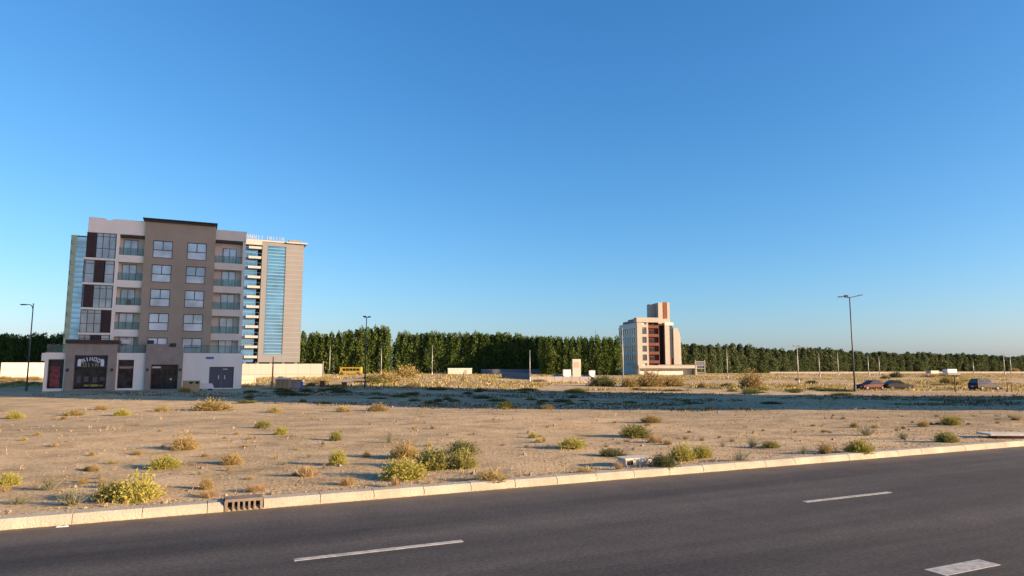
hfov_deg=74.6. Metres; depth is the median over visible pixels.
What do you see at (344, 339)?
columnar tree
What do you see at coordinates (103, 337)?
bay window
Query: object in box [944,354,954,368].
round tree
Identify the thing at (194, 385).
utility box
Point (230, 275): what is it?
balcony door
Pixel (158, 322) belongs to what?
window
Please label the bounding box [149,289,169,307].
window
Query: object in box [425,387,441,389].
desert shrub
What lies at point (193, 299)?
window
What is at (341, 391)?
desert shrub
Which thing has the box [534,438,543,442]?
desert shrub
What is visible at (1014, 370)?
desert shrub
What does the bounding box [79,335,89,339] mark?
bay window
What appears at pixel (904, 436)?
desert shrub
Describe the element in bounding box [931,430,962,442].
desert shrub
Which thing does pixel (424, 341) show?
columnar tree
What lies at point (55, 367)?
shop window
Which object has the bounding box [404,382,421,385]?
desert shrub
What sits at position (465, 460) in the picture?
desert shrub
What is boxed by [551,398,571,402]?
desert shrub
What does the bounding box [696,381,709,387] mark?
desert shrub
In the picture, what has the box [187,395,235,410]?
desert shrub
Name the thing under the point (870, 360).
round tree
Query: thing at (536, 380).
desert shrub
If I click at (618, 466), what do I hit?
dry grass clump
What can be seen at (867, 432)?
desert shrub
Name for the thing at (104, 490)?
desert shrub
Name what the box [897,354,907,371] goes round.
round tree
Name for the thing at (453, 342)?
columnar tree
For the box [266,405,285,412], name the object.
desert shrub
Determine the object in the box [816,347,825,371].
round tree
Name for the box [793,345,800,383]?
street lamp
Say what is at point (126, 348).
balcony door
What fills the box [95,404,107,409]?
desert shrub
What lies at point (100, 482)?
desert shrub
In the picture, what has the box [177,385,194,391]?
desert shrub
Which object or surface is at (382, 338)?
columnar tree
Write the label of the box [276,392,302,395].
desert shrub
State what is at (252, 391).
desert shrub
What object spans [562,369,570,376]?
kiosk
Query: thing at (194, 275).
window
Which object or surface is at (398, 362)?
columnar tree
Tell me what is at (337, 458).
desert shrub
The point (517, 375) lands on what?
shaded wall
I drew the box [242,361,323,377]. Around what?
hoarding
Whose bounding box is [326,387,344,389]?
desert shrub
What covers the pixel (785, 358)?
round tree
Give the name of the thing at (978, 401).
scrub cover
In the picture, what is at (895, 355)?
round tree
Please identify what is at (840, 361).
round tree
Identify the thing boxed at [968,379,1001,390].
parked utility vehicle
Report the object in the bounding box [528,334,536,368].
columnar tree
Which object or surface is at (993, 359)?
round tree
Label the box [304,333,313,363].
columnar tree
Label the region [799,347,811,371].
round tree
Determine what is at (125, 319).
balcony door
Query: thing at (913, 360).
round tree
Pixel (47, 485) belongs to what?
desert shrub
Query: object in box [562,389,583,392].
desert shrub
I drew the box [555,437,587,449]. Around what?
desert shrub
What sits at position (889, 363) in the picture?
round tree
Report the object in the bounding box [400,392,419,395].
desert shrub
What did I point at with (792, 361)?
round tree
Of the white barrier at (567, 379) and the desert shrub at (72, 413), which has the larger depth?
the white barrier at (567, 379)
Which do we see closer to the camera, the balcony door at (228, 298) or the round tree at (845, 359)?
the balcony door at (228, 298)
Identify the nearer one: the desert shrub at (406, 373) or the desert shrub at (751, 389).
the desert shrub at (751, 389)
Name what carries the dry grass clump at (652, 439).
on the ground at (18, 400)
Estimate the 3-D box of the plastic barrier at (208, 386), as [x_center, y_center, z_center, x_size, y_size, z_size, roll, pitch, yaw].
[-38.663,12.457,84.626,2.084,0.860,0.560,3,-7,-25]
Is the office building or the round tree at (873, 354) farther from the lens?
the round tree at (873, 354)
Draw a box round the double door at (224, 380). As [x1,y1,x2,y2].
[209,367,233,387]
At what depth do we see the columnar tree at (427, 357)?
271.37 m
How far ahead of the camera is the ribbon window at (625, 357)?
252.82 m
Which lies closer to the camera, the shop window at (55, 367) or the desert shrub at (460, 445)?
the desert shrub at (460, 445)
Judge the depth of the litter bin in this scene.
96.58 m
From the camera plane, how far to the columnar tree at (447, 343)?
272.70 m
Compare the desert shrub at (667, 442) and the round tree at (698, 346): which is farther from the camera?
the round tree at (698, 346)
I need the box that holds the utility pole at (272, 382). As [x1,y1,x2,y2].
[271,357,273,387]
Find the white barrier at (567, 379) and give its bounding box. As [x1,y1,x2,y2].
[530,376,590,382]
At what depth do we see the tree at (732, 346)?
310.25 m
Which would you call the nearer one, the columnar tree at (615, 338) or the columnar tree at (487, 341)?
the columnar tree at (615, 338)
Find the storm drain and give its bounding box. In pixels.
[224,494,262,511]
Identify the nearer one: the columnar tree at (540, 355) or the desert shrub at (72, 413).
the desert shrub at (72, 413)
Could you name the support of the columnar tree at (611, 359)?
on the ground at (18, 400)
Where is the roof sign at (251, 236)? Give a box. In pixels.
[246,234,283,241]
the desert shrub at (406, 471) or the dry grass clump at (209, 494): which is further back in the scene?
the desert shrub at (406, 471)
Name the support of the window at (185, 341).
in the apartment block
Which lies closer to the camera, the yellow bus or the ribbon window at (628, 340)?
the yellow bus
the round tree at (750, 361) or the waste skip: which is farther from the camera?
the round tree at (750, 361)
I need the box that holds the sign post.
[948,373,960,391]
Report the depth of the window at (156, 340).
90.89 m
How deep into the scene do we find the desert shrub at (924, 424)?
28.90 m
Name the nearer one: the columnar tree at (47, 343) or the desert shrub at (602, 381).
the desert shrub at (602, 381)
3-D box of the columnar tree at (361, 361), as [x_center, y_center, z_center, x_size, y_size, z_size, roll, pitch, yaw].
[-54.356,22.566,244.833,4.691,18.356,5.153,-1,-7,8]
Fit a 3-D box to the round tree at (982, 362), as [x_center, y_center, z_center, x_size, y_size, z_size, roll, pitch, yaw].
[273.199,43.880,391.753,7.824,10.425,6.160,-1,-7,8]
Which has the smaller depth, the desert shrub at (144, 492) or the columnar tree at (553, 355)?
the desert shrub at (144, 492)
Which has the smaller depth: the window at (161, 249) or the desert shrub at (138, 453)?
the desert shrub at (138, 453)
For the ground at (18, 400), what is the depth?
28.67 m
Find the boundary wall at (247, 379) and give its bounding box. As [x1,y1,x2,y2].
[242,376,255,383]
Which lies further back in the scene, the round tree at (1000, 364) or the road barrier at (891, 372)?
the round tree at (1000, 364)
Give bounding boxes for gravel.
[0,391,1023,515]
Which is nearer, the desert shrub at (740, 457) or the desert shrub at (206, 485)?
the desert shrub at (206, 485)
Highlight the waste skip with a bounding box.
[275,378,291,388]
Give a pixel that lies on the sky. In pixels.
(562, 168)
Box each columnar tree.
[0,332,9,372]
[3,333,21,362]
[12,336,27,362]
[23,332,37,362]
[33,334,44,362]
[40,337,51,362]
[45,333,61,351]
[54,332,63,351]
[299,331,307,363]
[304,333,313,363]
[308,331,320,363]
[317,333,326,372]
[324,333,337,373]
[331,334,342,373]
[333,330,341,373]
[338,330,350,368]
[344,331,355,366]
[350,329,361,366]
[356,325,368,373]
[363,326,373,373]
[367,324,379,373]
[372,328,379,373]
[376,324,385,372]
[379,325,387,369]
[382,326,393,372]
[393,331,402,371]
[400,330,408,369]
[404,331,413,370]
[405,334,416,370]
[413,333,421,371]
[418,333,423,372]
[420,333,427,372]
[422,332,435,372]
[431,329,441,372]
[436,331,440,372]
[436,333,446,372]
[440,332,449,372]
[443,332,451,370]
[448,332,459,367]
[454,331,462,367]
[459,334,464,367]
[460,334,469,367]
[464,332,472,367]
[467,330,479,372]
[474,331,480,372]
[476,333,485,373]
[481,333,493,368]
[488,334,499,368]
[491,331,503,368]
[500,332,510,368]
[506,334,513,368]
[510,332,521,368]
[516,334,528,368]
[522,337,534,368]
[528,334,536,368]
[533,336,539,368]
[536,336,545,374]
[542,336,550,374]
[546,337,558,374]
[554,336,565,373]
[562,336,571,368]
[567,338,578,374]
[574,336,583,374]
[576,337,583,371]
[581,337,589,374]
[587,336,596,373]
[593,336,603,374]
[597,336,611,374]
[606,338,614,374]
[613,335,621,373]
[613,339,623,374]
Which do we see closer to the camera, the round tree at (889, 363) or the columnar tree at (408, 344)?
the columnar tree at (408, 344)
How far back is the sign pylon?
144.72 m
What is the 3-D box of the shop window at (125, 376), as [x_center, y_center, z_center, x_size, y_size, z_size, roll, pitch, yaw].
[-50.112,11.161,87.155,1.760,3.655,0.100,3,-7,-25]
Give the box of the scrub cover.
[28,385,1023,411]
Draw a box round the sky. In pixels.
[0,0,1023,366]
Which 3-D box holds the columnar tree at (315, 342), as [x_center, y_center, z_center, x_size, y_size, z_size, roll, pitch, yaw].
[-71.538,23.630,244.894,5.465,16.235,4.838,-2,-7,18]
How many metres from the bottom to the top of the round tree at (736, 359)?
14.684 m
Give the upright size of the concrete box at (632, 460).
0.315 m
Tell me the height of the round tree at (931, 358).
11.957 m
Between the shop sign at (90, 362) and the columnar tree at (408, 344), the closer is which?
the shop sign at (90, 362)
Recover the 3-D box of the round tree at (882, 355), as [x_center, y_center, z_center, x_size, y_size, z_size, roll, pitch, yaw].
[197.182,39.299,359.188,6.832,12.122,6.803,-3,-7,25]
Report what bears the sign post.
on the ground at (18, 400)
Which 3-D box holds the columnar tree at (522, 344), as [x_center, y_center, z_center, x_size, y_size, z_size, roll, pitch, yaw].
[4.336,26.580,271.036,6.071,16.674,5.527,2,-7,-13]
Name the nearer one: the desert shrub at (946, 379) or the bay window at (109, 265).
the bay window at (109, 265)
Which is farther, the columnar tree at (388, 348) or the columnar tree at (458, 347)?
the columnar tree at (458, 347)
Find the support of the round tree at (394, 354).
on the ground at (18, 400)
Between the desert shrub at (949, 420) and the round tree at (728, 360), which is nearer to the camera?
the desert shrub at (949, 420)
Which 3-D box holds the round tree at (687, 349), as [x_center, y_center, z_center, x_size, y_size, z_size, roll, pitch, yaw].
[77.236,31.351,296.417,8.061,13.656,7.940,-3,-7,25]
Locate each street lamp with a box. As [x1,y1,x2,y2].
[20,303,33,390]
[363,316,370,387]
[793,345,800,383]
[838,294,861,391]
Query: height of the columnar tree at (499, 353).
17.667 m
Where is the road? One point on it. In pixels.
(937, 510)
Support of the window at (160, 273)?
in the apartment block
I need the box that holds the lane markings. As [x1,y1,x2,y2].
[293,492,999,575]
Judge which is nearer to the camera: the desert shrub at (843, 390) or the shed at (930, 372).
the desert shrub at (843, 390)
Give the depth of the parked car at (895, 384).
102.16 m
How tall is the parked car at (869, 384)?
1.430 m
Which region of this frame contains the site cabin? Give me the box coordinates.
[447,368,471,373]
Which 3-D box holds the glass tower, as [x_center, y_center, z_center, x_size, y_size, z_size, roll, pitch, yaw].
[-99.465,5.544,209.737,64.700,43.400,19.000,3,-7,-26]
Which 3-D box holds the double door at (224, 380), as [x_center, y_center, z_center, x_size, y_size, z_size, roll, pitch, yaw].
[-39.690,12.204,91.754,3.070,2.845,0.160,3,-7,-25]
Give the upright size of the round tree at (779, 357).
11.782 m
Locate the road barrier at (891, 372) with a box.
[770,372,1023,372]
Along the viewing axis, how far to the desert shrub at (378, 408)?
48.19 m
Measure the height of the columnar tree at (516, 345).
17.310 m
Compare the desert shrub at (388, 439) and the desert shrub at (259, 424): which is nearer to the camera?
the desert shrub at (388, 439)
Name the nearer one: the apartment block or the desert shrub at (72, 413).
the desert shrub at (72, 413)
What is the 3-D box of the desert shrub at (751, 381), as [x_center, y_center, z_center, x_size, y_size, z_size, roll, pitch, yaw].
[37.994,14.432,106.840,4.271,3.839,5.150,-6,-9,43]
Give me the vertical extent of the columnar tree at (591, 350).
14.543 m
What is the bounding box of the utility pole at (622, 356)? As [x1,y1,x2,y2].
[622,328,623,383]
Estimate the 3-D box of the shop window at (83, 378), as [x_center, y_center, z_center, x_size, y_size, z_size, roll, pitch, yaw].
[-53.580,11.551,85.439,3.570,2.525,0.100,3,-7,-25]
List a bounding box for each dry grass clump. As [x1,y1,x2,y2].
[195,488,219,497]
[244,482,268,492]
[292,463,320,476]
[337,475,361,485]
[390,473,400,485]
[613,461,623,469]
[640,435,663,442]
[922,373,940,376]
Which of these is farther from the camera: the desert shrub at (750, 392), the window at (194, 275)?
the window at (194, 275)
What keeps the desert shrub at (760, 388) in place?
on the ground at (18, 400)
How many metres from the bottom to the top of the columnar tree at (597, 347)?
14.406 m
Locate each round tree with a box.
[390,341,400,371]
[681,342,688,364]
[683,344,694,364]
[687,343,703,373]
[695,344,704,359]
[698,345,709,372]
[705,344,717,372]
[712,345,720,372]
[715,343,723,372]
[721,344,732,372]
[724,347,733,372]
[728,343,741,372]
[730,343,741,372]
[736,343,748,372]
[743,343,755,372]
[743,345,757,372]
[751,346,761,372]
[756,347,770,372]
[765,348,778,372]
[771,348,782,371]
[773,350,782,371]
[779,350,792,371]
[786,349,799,371]
[786,350,798,371]
[794,348,805,370]
[795,349,803,371]
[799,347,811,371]
[805,347,816,371]
[806,347,813,371]
[813,347,821,371]
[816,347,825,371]
[820,349,830,371]
[825,348,839,371]
[833,349,844,371]
[838,349,847,370]
[840,350,851,371]
[847,352,856,371]
[851,350,863,371]
[859,351,867,371]
[860,352,867,371]
[863,353,877,371]
[871,352,882,371]
[877,351,887,371]
[885,354,897,371]
[892,352,900,371]
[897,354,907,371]
[901,352,913,371]
[909,353,920,371]
[914,352,926,371]
[921,352,929,370]
[927,351,935,370]
[931,354,940,371]
[934,353,942,370]
[938,354,950,371]
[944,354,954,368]
[949,353,955,368]
[953,353,963,371]
[960,352,969,371]
[966,354,975,371]
[971,354,984,371]
[975,355,987,371]
[983,355,989,371]
[989,355,998,371]
[994,356,1001,371]
[995,355,1004,371]
[999,355,1007,371]
[1005,357,1014,370]
[1010,357,1018,368]
[1015,356,1023,370]
[1017,356,1023,370]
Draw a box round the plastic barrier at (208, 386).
[200,383,213,390]
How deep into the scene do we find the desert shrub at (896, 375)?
193.92 m
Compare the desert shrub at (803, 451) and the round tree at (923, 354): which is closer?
the desert shrub at (803, 451)
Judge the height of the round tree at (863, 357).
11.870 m
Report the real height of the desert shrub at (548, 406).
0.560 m
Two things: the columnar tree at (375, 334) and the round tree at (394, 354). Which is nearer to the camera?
the columnar tree at (375, 334)
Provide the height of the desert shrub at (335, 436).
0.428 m
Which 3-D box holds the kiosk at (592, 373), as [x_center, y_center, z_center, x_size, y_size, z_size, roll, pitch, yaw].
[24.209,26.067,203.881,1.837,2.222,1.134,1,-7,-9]
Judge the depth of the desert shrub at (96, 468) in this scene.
16.39 m
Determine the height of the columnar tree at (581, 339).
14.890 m
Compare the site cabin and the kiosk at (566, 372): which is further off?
the site cabin
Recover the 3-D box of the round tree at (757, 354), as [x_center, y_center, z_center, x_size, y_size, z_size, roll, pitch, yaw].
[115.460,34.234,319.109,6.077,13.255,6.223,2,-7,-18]
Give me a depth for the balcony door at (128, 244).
91.61 m
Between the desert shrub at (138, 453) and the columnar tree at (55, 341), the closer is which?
the desert shrub at (138, 453)
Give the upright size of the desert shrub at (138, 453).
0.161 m
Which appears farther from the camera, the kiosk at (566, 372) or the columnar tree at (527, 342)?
the columnar tree at (527, 342)
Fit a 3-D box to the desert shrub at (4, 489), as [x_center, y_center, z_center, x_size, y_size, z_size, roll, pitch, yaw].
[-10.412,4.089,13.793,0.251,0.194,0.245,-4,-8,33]
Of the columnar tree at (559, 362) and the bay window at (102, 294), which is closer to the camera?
the bay window at (102, 294)
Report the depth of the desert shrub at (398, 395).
68.13 m
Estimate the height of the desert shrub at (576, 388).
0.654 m
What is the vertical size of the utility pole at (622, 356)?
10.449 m
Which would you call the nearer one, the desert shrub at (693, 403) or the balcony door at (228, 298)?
the desert shrub at (693, 403)
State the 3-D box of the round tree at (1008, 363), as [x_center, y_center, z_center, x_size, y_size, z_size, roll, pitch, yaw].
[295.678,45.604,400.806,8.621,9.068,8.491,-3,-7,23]
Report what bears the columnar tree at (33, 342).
on the ground at (18, 400)
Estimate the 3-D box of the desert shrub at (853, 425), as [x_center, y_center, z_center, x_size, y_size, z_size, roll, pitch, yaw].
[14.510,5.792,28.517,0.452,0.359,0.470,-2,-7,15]
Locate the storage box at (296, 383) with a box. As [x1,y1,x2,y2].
[291,380,302,387]
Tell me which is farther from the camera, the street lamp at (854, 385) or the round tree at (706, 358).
the round tree at (706, 358)
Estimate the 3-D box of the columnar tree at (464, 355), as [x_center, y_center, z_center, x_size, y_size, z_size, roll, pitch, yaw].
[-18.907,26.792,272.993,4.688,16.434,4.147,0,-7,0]
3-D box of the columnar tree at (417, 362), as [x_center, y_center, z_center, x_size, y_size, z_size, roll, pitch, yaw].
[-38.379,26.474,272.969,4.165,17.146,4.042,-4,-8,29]
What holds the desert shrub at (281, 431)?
on the ground at (18, 400)
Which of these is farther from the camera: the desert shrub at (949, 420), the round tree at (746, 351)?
the round tree at (746, 351)
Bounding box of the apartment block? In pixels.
[41,217,246,390]
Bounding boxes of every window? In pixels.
[47,360,63,388]
[73,369,106,388]
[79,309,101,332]
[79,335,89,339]
[84,259,94,281]
[92,285,112,307]
[95,233,116,258]
[101,335,109,339]
[104,261,114,282]
[117,360,133,387]
[147,338,166,343]
[148,313,168,331]
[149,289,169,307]
[150,365,177,388]
[151,264,171,282]
[152,240,172,258]
[182,314,202,331]
[182,338,201,352]
[184,290,203,308]
[185,266,205,284]
[186,243,206,260]
[619,328,636,335]
[620,337,636,343]
[621,346,636,351]
[621,355,636,360]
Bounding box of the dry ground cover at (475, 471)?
[0,390,1023,508]
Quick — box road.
[0,446,1023,575]
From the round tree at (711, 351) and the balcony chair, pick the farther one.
the round tree at (711, 351)
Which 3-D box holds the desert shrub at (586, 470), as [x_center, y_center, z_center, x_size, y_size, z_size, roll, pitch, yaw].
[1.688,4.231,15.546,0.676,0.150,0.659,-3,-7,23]
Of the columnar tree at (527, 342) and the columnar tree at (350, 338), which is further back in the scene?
the columnar tree at (527, 342)
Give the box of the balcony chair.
[126,299,131,304]
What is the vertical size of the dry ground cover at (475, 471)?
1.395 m
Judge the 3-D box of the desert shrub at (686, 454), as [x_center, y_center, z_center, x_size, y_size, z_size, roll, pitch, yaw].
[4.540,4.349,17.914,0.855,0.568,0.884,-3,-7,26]
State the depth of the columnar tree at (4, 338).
234.77 m
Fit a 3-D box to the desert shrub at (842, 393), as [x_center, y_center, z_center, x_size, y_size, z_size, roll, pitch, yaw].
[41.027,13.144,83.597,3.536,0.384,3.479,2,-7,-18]
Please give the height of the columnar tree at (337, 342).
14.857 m
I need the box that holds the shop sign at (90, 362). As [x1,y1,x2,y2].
[74,356,107,368]
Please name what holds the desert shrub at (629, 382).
on the ground at (18, 400)
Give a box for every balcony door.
[118,313,133,329]
[119,337,133,352]
[120,289,134,304]
[121,264,136,280]
[123,239,137,255]
[218,340,231,352]
[219,318,232,333]
[220,294,234,309]
[221,271,235,286]
[222,248,236,263]
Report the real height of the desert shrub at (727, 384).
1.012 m
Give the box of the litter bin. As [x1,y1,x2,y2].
[341,382,346,387]
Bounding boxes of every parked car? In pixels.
[551,374,564,376]
[856,380,884,389]
[885,380,913,389]
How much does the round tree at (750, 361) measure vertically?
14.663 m
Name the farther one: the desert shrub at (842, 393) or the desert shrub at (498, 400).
the desert shrub at (842, 393)
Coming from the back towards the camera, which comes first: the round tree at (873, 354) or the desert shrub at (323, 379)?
the round tree at (873, 354)
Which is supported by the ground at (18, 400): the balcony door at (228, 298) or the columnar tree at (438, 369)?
the columnar tree at (438, 369)
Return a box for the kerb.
[0,439,1023,529]
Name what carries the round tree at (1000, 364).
on the ground at (18, 400)
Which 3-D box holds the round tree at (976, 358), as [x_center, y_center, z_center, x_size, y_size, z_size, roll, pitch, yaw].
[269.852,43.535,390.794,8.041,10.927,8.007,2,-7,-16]
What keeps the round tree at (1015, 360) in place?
on the ground at (18, 400)
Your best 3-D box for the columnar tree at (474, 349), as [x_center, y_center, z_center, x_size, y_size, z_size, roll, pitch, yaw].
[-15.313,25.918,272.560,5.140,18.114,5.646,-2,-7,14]
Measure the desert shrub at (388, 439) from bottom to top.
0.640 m
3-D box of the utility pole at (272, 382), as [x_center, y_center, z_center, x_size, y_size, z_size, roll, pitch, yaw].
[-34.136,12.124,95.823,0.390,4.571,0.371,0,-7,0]
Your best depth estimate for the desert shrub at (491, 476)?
14.46 m
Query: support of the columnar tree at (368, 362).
on the ground at (18, 400)
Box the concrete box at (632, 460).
[615,455,652,466]
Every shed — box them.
[926,371,938,373]
[942,369,956,372]
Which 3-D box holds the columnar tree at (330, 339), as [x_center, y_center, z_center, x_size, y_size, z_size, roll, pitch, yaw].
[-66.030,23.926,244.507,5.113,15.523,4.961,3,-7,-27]
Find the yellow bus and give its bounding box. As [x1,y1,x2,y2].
[339,367,361,374]
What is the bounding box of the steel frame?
[695,360,705,374]
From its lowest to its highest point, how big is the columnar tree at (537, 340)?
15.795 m
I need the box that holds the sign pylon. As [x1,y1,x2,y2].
[572,359,580,376]
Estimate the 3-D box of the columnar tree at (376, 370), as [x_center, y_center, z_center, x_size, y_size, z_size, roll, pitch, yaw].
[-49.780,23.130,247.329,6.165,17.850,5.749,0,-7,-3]
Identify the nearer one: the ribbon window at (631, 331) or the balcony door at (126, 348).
the balcony door at (126, 348)
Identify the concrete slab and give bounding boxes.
[976,432,1023,438]
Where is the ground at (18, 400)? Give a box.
[0,369,1023,529]
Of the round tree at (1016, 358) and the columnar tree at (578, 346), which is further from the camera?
the round tree at (1016, 358)
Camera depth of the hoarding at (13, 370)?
165.80 m
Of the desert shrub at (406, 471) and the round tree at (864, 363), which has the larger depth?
the round tree at (864, 363)
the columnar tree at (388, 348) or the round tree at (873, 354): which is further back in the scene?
the round tree at (873, 354)
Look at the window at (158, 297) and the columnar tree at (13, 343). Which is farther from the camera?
the columnar tree at (13, 343)
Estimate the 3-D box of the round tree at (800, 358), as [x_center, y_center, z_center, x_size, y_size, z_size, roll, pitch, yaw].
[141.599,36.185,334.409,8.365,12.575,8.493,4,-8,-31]
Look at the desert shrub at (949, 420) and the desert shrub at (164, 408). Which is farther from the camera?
the desert shrub at (164, 408)
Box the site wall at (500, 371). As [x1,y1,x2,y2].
[481,369,539,373]
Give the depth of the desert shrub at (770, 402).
61.63 m
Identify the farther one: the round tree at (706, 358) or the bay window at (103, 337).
the round tree at (706, 358)
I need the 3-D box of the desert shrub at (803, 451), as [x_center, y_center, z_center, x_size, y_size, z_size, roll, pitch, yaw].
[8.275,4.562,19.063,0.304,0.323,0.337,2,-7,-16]
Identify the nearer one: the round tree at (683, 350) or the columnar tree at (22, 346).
the columnar tree at (22, 346)
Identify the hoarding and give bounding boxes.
[0,363,43,377]
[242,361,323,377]
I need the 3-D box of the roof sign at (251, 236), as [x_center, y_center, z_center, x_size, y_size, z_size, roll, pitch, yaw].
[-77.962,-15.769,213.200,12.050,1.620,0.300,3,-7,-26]
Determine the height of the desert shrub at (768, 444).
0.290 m
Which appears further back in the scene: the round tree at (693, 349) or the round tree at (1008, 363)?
the round tree at (1008, 363)
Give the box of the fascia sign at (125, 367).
[119,366,132,368]
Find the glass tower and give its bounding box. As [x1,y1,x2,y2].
[62,234,307,363]
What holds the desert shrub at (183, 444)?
on the ground at (18, 400)
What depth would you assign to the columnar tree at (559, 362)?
241.31 m
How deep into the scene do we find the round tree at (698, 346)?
298.06 m
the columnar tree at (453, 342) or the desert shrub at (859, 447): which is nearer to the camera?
the desert shrub at (859, 447)
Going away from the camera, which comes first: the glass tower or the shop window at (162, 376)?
the shop window at (162, 376)
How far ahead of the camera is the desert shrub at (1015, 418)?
32.52 m
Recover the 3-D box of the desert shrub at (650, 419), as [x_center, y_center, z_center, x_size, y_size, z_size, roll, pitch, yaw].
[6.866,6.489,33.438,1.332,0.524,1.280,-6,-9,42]
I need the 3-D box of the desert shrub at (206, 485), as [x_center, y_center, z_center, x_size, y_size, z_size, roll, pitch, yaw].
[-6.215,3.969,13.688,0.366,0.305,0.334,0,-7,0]
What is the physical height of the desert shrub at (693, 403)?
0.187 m
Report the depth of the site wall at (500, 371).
259.23 m
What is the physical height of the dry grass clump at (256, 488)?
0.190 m
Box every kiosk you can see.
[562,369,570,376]
[588,370,594,376]
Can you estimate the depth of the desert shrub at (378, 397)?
64.85 m
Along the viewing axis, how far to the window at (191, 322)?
92.85 m
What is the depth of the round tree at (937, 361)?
377.15 m
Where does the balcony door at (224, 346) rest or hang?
in the apartment block
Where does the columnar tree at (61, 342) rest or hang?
on the ground at (18, 400)
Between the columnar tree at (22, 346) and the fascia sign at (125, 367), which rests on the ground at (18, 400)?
the columnar tree at (22, 346)
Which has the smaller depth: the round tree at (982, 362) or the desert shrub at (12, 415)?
the desert shrub at (12, 415)
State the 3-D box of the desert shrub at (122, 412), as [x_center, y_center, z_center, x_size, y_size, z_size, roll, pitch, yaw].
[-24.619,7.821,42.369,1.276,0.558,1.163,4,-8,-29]
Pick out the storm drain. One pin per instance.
(254, 500)
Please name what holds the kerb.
on the ground at (18, 400)
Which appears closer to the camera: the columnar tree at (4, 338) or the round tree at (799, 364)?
the columnar tree at (4, 338)
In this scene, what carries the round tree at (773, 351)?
on the ground at (18, 400)
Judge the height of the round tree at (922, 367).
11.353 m
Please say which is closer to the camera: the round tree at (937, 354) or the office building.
the office building
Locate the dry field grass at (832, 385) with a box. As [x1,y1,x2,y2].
[0,372,1023,391]
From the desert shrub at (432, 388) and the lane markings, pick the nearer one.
the lane markings
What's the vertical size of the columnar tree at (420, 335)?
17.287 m
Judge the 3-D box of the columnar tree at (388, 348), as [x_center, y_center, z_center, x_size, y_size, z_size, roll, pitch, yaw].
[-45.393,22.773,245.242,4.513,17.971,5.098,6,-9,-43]
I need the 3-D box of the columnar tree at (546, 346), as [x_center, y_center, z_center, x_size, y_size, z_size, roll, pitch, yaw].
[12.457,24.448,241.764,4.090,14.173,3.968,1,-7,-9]
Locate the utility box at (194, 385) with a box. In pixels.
[183,381,199,390]
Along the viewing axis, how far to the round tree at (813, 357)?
337.04 m
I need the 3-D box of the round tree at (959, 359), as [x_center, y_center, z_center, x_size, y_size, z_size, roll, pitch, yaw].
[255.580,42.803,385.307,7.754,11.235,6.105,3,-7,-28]
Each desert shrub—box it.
[0,471,21,485]
[0,484,9,491]
[2,376,18,380]
[4,411,24,418]
[6,492,33,504]
[38,470,60,490]
[51,485,94,505]
[61,408,89,415]
[87,464,101,471]
[89,479,126,502]
[94,479,108,486]
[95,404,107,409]
[101,468,167,503]
[112,408,130,415]
[130,451,142,454]
[143,454,184,470]
[153,405,169,411]
[165,433,199,450]
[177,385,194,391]
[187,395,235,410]
[197,475,214,489]
[219,450,243,464]
[236,399,259,403]
[243,390,258,392]
[252,420,272,427]
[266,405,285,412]
[273,389,296,391]
[273,426,288,434]
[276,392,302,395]
[297,388,316,391]
[310,378,331,383]
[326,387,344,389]
[328,389,354,392]
[328,431,343,440]
[328,448,347,465]
[333,404,351,411]
[362,450,371,456]
[363,374,383,382]
[366,368,406,381]
[366,402,390,410]
[369,397,387,398]
[375,455,429,480]
[386,428,393,442]
[387,437,421,458]
[390,394,409,396]
[393,364,421,377]
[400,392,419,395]
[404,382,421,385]
[411,444,453,470]
[424,399,436,403]
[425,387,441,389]
[444,438,481,455]
[447,446,480,469]
[448,398,461,401]
[471,395,493,398]
[475,467,510,482]
[482,398,508,401]
[496,400,516,408]
[513,388,540,390]
[528,432,538,437]
[531,379,546,381]
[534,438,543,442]
[541,403,554,409]
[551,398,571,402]
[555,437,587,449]
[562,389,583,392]
[567,387,586,390]
[571,468,594,473]
[584,374,617,386]
[596,447,630,456]
[618,422,652,437]
[620,376,640,386]
[634,367,669,386]
[640,413,661,422]
[647,451,680,468]
[661,376,687,386]
[663,439,671,444]
[667,441,697,461]
[681,402,704,403]
[690,443,713,458]
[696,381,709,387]
[721,382,735,386]
[730,450,750,460]
[737,367,766,388]
[741,391,759,393]
[742,388,762,390]
[745,386,773,389]
[747,436,760,446]
[760,401,782,403]
[762,440,781,447]
[779,383,802,387]
[787,388,803,391]
[800,445,807,453]
[805,380,816,383]
[815,387,839,390]
[817,440,832,453]
[830,392,857,394]
[835,389,857,391]
[840,438,879,454]
[849,422,858,427]
[855,421,874,435]
[888,371,905,377]
[896,431,917,438]
[916,419,929,426]
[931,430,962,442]
[938,416,963,425]
[939,374,953,383]
[950,378,964,384]
[1006,368,1019,371]
[1010,415,1020,419]
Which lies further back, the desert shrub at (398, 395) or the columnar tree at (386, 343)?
the columnar tree at (386, 343)
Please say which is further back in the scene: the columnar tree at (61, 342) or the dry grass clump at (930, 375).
the columnar tree at (61, 342)
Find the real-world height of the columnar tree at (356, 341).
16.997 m
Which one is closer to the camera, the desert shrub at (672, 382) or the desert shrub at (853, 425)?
the desert shrub at (853, 425)
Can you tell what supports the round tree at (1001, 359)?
on the ground at (18, 400)
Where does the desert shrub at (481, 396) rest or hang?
on the ground at (18, 400)
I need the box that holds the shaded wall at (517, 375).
[502,372,531,378]
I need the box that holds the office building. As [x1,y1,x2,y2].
[619,302,696,374]
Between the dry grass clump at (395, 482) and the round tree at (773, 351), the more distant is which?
the round tree at (773, 351)
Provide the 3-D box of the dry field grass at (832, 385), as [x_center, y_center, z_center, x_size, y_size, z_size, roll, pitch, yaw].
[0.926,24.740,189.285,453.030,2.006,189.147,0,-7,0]
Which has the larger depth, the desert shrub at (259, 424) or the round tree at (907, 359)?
the round tree at (907, 359)
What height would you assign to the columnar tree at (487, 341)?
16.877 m

